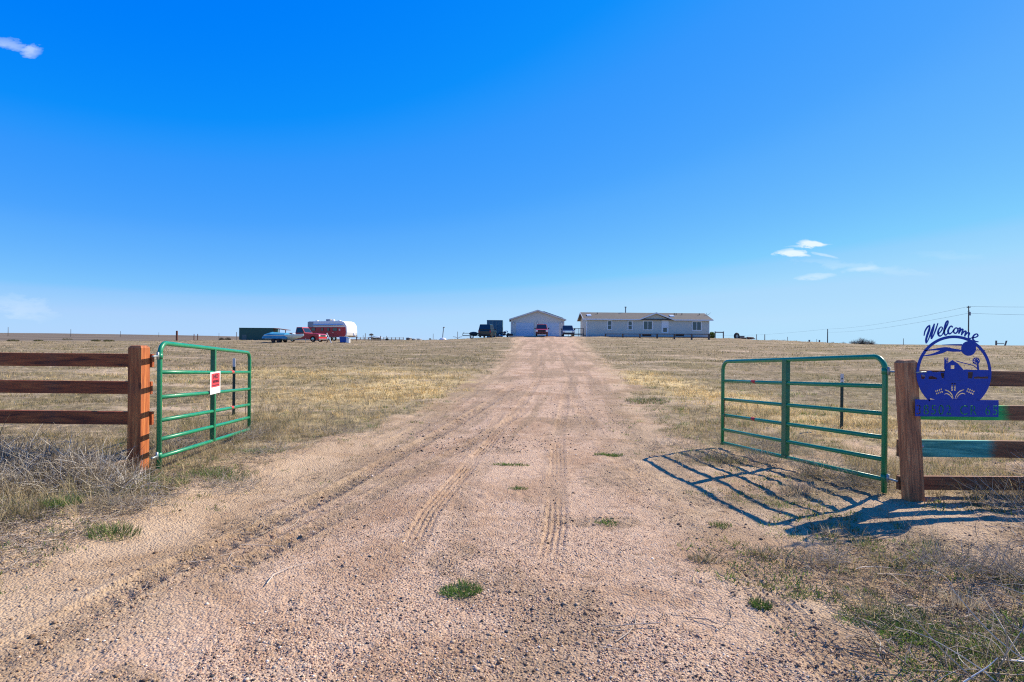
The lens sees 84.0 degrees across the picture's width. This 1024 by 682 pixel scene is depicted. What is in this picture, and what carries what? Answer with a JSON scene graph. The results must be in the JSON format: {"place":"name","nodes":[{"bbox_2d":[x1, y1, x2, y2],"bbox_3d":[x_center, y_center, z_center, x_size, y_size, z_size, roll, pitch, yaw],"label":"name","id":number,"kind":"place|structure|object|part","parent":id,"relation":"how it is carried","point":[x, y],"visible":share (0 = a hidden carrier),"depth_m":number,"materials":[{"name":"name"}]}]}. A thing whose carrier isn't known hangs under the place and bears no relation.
{"place":"outdoors","nodes":[
{"label":"outdoors","id":0,"kind":"place"},
{"bbox_2d":[0,337,1023,681],"bbox_3d":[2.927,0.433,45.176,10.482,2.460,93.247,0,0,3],"label":"driveway","id":1,"kind":"structure","parent":0,"point":[570,365],"depth_m":4.02,"materials":[{"name":"beige gravel"}]},
{"bbox_2d":[81,517,142,541],"bbox_3d":[-3.167,1.501,4.541,0.437,0.127,0.426,1,0,-27],"label":"olive clump","id":2,"kind":"object","parent":1,"relation":"on","point":[114,533],"visible":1,"depth_m":4.54,"materials":[{"name":"green plant"}]},
{"bbox_2d":[438,577,483,598],"bbox_3d":[-0.327,1.589,3.643,0.285,0.057,0.280,0,0,-45],"label":"weed","id":3,"kind":"object","parent":1,"relation":"on","point":[465,588],"visible":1,"depth_m":3.64,"materials":[{"name":"green plant"}]},
{"bbox_2d":[490,462,529,465],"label":"weed","id":4,"kind":"object","parent":1,"relation":"on","point":[508,464],"visible":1,"depth_m":7.28,"materials":[{"name":"green plant"}]},
{"bbox_2d":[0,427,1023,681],"bbox_3d":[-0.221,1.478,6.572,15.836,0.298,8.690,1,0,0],"label":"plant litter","id":5,"kind":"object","parent":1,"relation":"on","point":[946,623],"visible":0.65,"depth_m":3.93,"materials":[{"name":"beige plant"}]},
{"bbox_2d":[508,485,527,489],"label":"weed","id":6,"kind":"object","parent":1,"relation":"on","point":[517,487],"visible":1,"depth_m":6.09,"materials":[{"name":"green plant"}]},
{"bbox_2d":[561,325,574,335],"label":"parked car","id":7,"kind":"object","parent":1,"relation":"on","point":[567,330],"visible":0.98,"depth_m":87.23,"materials":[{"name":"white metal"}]},
{"bbox_2d":[594,517,621,526],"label":"weed","id":8,"kind":"object","parent":1,"relation":"on","point":[608,522],"visible":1,"depth_m":4.99,"materials":[{"name":"green plant"}]},
{"bbox_2d":[594,452,624,456],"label":"weed","id":9,"kind":"object","parent":1,"relation":"on","point":[612,455],"visible":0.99,"depth_m":8.06,"materials":[{"name":"green plant"}]},
{"bbox_2d":[687,549,728,563],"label":"straw clump","id":10,"kind":"object","parent":1,"relation":"on","point":[709,556],"visible":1,"depth_m":4.16,"materials":[{"name":"beige plant"}]},
{"bbox_2d":[707,520,732,528],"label":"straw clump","id":11,"kind":"object","parent":1,"relation":"on","point":[716,523],"visible":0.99,"depth_m":4.93,"materials":[{"name":"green plant"}]},
{"bbox_2d":[748,596,773,610],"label":"weed","id":12,"kind":"object","parent":1,"relation":"on","point":[755,603],"visible":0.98,"depth_m":3.45,"materials":[{"name":"green plant"}]},
{"bbox_2d":[748,544,779,559],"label":"straw clump","id":13,"kind":"object","parent":1,"relation":"on","point":[762,553],"visible":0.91,"depth_m":4.24,"materials":[{"name":"beige plant"}]},
{"bbox_2d":[782,591,805,600],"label":"green clump","id":14,"kind":"object","parent":1,"relation":"on","point":[795,595],"visible":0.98,"depth_m":3.55,"materials":[{"name":"green plant"}]},
{"bbox_2d":[821,558,1023,681],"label":"bramble twigs","id":15,"kind":"object","parent":1,"relation":"on","point":[1007,659],"visible":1,"depth_m":2.79,"materials":[{"name":"plant"}]},
{"bbox_2d":[0,333,1023,681],"bbox_3d":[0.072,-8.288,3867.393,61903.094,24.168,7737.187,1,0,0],"label":"ground","id":16,"kind":"structure","parent":0,"point":[942,521],"depth_m":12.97,"materials":[{"name":"beige plant"}]},
{"bbox_2d":[36,492,84,508],"bbox_3d":[-3.935,1.397,4.970,0.406,0.115,0.402,1,0,0],"label":"green clump","id":17,"kind":"object","parent":16,"relation":"on","point":[63,503],"visible":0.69,"depth_m":4.94,"materials":[{"name":"green plant"}]},
{"bbox_2d":[0,345,153,473],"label":"rail fence","id":18,"kind":"object","parent":16,"relation":"on","point":[137,418],"visible":0.88,"depth_m":6.50,"materials":[{"name":"wood"}]},
{"bbox_2d":[151,341,250,469],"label":"tube gate","id":19,"kind":"structure","parent":18,"relation":"attached to","point":[212,411],"depth_m":7.21,"materials":[{"name":"green metal"}]},
{"bbox_2d":[210,371,219,394],"bbox_3d":[-4.052,0.570,7.775,0.011,0.300,0.360,1,0,-8],"label":"notice sign","id":20,"kind":"object","parent":19,"relation":"attached to","point":[214,382],"visible":1,"depth_m":7.74,"materials":[{"name":"white paint"}]},
{"bbox_2d":[0,413,173,496],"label":"tumbleweed pile","id":21,"kind":"object","parent":16,"relation":"on","point":[8,453],"visible":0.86,"depth_m":5.71,"materials":[{"name":"grey plant"}]},
{"bbox_2d":[187,465,251,481],"bbox_3d":[-3.248,1.469,6.324,0.628,0.154,0.601,1,0,40],"label":"olive clump","id":22,"kind":"object","parent":16,"relation":"on","point":[214,473],"visible":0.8,"depth_m":6.31,"materials":[{"name":"green plant"}]},
{"bbox_2d":[232,358,235,414],"bbox_3d":[-5.622,0.946,11.512,0.056,1.192,0.047,1,0,0],"label":"steel post","id":23,"kind":"object","parent":16,"relation":"on","point":[233,382],"visible":0.73,"depth_m":11.50,"materials":[{"name":"metal"}]},
{"bbox_2d":[239,328,277,339],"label":"green container","id":24,"kind":"object","parent":16,"relation":"on","point":[251,333],"visible":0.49,"depth_m":105.00,"materials":[{"name":"metal"}]},
{"bbox_2d":[243,446,285,452],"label":"green clump","id":25,"kind":"object","parent":16,"relation":"on","point":[263,449],"visible":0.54,"depth_m":7.86,"materials":[{"name":"green plant"}]},
{"bbox_2d":[266,338,308,342],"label":"boat trailer","id":26,"kind":"object","parent":16,"relation":"on","point":[280,340],"visible":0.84,"depth_m":72.37,"materials":[{"name":"metal"}]},
{"bbox_2d":[262,332,303,338],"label":"boat","id":27,"kind":"object","parent":26,"relation":"on","point":[274,335],"visible":0.95,"depth_m":72.31,"materials":[{"name":"blue"}]},
{"bbox_2d":[290,327,326,341],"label":"pickup truck","id":28,"kind":"object","parent":16,"relation":"on","point":[309,334],"visible":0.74,"depth_m":77.00,"materials":[{"name":"red paint"}]},
{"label":"side window","id":29,"kind":"part","parent":28,"relation":"part of","materials":[{"name":"black glass"}]},
{"bbox_2d":[308,319,356,340],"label":"travel trailer","id":30,"kind":"object","parent":16,"relation":"on","point":[333,329],"visible":0.8,"depth_m":88.15,"materials":[{"name":"metal"}]},
{"bbox_2d":[339,336,347,342],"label":"blue tub","id":31,"kind":"object","parent":16,"relation":"on","point":[342,339],"visible":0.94,"depth_m":73.58,"materials":[{"name":"plastic"}]},
{"bbox_2d":[356,337,403,340],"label":"corral fence","id":32,"kind":"object","parent":16,"relation":"on","point":[379,339],"visible":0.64,"depth_m":117.11,"materials":[{"name":"grey wood"}]},
{"bbox_2d":[462,332,483,338],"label":"utility trailer","id":33,"kind":"object","parent":16,"relation":"on","point":[472,334],"visible":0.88,"depth_m":87.32,"materials":[{"name":"black metal"}]},
{"bbox_2d":[478,324,496,337],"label":"parked truck","id":34,"kind":"object","parent":16,"relation":"on","point":[487,330],"visible":0.96,"depth_m":87.69,"materials":[{"name":"black paint"}]},
{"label":"rear window","id":35,"kind":"part","parent":34,"relation":"part of","materials":[{"name":"black glass"}]},
{"bbox_2d":[487,320,502,337],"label":"storage container","id":36,"kind":"object","parent":16,"relation":"on","point":[497,325],"visible":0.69,"depth_m":100.95,"materials":[{"name":"blue metal"}]},
{"bbox_2d":[487,321,494,336],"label":"door","id":37,"kind":"structure","parent":36,"relation":"in","point":[488,322],"depth_m":100.96,"materials":[{"name":"blue metal"}]},
{"bbox_2d":[495,321,501,336],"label":"door","id":38,"kind":"structure","parent":36,"relation":"in","point":[498,324],"depth_m":100.96,"materials":[{"name":"blue metal"}]},
{"bbox_2d":[498,331,509,336],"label":"motorcycle","id":39,"kind":"object","parent":16,"relation":"on","point":[504,333],"visible":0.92,"depth_m":92.85,"materials":[{"name":"metal"}]},
{"bbox_2d":[0,416,1023,594],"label":"matted weeds","id":40,"kind":"object","parent":16,"relation":"on","point":[994,567],"visible":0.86,"depth_m":5.19,"materials":[{"name":"brown plant"}]},
{"bbox_2d":[509,336,588,336],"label":"concrete pad","id":41,"kind":"object","parent":16,"relation":"on","point":[548,336],"visible":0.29,"depth_m":86.50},
{"bbox_2d":[534,324,548,335],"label":"parked car","id":42,"kind":"object","parent":41,"relation":"on","point":[541,328],"visible":1,"depth_m":84.30,"materials":[{"name":"red paint"}]},
{"bbox_2d":[573,328,583,335],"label":"deck","id":43,"kind":"structure","parent":16,"relation":"on","point":[578,334],"depth_m":95.32,"materials":[{"name":"grey wood"}]},
{"bbox_2d":[577,307,713,336],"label":"house","id":44,"kind":"structure","parent":16,"relation":"on","point":[594,324],"depth_m":95.00,"materials":[{"name":"grey plastic"}]},
{"bbox_2d":[607,320,611,329],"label":"window","id":45,"kind":"structure","parent":44,"relation":"in","point":[609,322],"depth_m":94.93,"materials":[{"name":"white glass"}]},
{"bbox_2d":[627,320,632,329],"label":"window","id":46,"kind":"structure","parent":44,"relation":"in","point":[630,323],"depth_m":94.93,"materials":[{"name":"white glass"}]},
{"bbox_2d":[643,320,652,329],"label":"window","id":47,"kind":"structure","parent":44,"relation":"in","point":[647,325],"depth_m":94.93,"materials":[{"name":"white glass"}]},
{"bbox_2d":[661,320,668,332],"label":"door","id":48,"kind":"structure","parent":44,"relation":"in","point":[664,323],"depth_m":94.91,"materials":[{"name":"white paint"}]},
{"bbox_2d":[692,321,701,330],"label":"window","id":49,"kind":"structure","parent":44,"relation":"in","point":[696,325],"depth_m":94.93,"materials":[{"name":"white glass"}]},
{"bbox_2d":[624,396,669,404],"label":"green clump","id":50,"kind":"object","parent":16,"relation":"on","point":[649,400],"visible":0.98,"depth_m":14.13,"materials":[{"name":"green plant"}]},
{"bbox_2d":[605,334,709,339],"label":"yard fence","id":51,"kind":"object","parent":16,"relation":"on","point":[691,337],"visible":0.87,"depth_m":79.90,"materials":[{"name":"brown wood"}]},
{"bbox_2d":[700,453,747,463],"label":"green clump","id":52,"kind":"object","parent":16,"relation":"on","point":[707,459],"visible":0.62,"depth_m":7.64,"materials":[{"name":"green plant"}]},
{"bbox_2d":[777,479,818,495],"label":"straw clump","id":53,"kind":"object","parent":16,"relation":"on","point":[801,488],"visible":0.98,"depth_m":5.99,"materials":[{"name":"beige plant"}]},
{"bbox_2d":[814,517,844,536],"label":"straw clump","id":54,"kind":"object","parent":16,"relation":"on","point":[828,532],"visible":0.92,"depth_m":4.63,"materials":[{"name":"beige plant"}]},
{"bbox_2d":[840,374,843,428],"bbox_3d":[6.145,1.145,10.613,0.056,1.073,0.047,1,0,0],"label":"steel post","id":55,"kind":"object","parent":16,"relation":"on","point":[841,397],"visible":0.83,"depth_m":10.60,"materials":[{"name":"metal"}]},
{"bbox_2d":[855,339,870,344],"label":"bare thicket","id":56,"kind":"object","parent":16,"relation":"on","point":[862,342],"visible":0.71,"depth_m":117.61,"materials":[{"name":"plant"}]},
{"bbox_2d":[831,605,941,629],"bbox_3d":[2.155,1.587,3.267,0.612,0.040,0.308,1,0,0],"label":"green clump","id":57,"kind":"object","parent":16,"relation":"on","point":[842,613],"visible":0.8,"depth_m":3.27,"materials":[{"name":"green plant"}]},
{"bbox_2d":[872,618,958,645],"bbox_3d":[2.197,1.583,3.096,0.453,0.042,0.274,1,0,0],"label":"green clump","id":58,"kind":"object","parent":16,"relation":"on","point":[902,632],"visible":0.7,"depth_m":3.09,"materials":[{"name":"green plant"}]},
{"bbox_2d":[894,359,1023,501],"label":"rail fence","id":59,"kind":"object","parent":16,"relation":"on","point":[913,449],"visible":0.82,"depth_m":5.57,"materials":[{"name":"brown wood"}]},
{"bbox_2d":[721,354,898,492],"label":"tube gate","id":60,"kind":"structure","parent":59,"relation":"attached to","point":[785,404],"depth_m":6.72,"materials":[{"name":"green metal"}]},
{"bbox_2d":[915,320,998,416],"bbox_3d":[4.218,0.261,5.389,0.802,0.914,0.030,1,0,0],"label":"welcome sign","id":61,"kind":"object","parent":59,"relation":"attached to","point":[957,375],"visible":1,"depth_m":5.40,"materials":[{"name":"metal"}]},
{"bbox_2d":[928,581,990,612],"bbox_3d":[2.705,1.543,3.388,0.302,0.147,0.319,1,0,0],"label":"straw clump","id":62,"kind":"object","parent":16,"relation":"on","point":[961,603],"visible":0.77,"depth_m":3.41,"materials":[{"name":"beige plant"}]},
{"bbox_2d":[967,306,970,331],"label":"power pole","id":63,"kind":"object","parent":16,"relation":"on","point":[969,312],"visible":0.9,"depth_m":127.92,"materials":[{"name":"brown wood"}]},
{"bbox_2d":[947,444,1023,555],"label":"dead brush","id":64,"kind":"object","parent":16,"relation":"on","point":[1007,498],"visible":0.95,"depth_m":5.14,"materials":[{"name":"brown plant"}]},
{"bbox_2d":[970,474,1012,493],"bbox_3d":[4.767,1.425,5.688,0.550,0.214,0.478,0,0,42],"label":"straw clump","id":65,"kind":"object","parent":16,"relation":"on","point":[988,490],"visible":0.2,"depth_m":5.67,"materials":[{"name":"beige plant"}]},
{"bbox_2d":[0,0,1023,344],"label":"sky","id":66,"kind":"structure","parent":0,"point":[414,169],"materials":[{"name":"blue"}]},
{"bbox_2d":[509,310,565,335],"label":"garage","id":67,"kind":"structure","parent":0,"point":[524,324],"depth_m":93.98,"materials":[{"name":"metal"}]},
{"bbox_2d":[515,322,533,335],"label":"overhead door","id":68,"kind":"structure","parent":67,"relation":"in","point":[522,328],"depth_m":93.94,"materials":[{"name":"white metal"}]},
{"bbox_2d":[543,322,559,335],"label":"overhead door","id":69,"kind":"structure","parent":67,"relation":"in","point":[554,327],"depth_m":93.94,"materials":[{"name":"white metal"}]}
]}

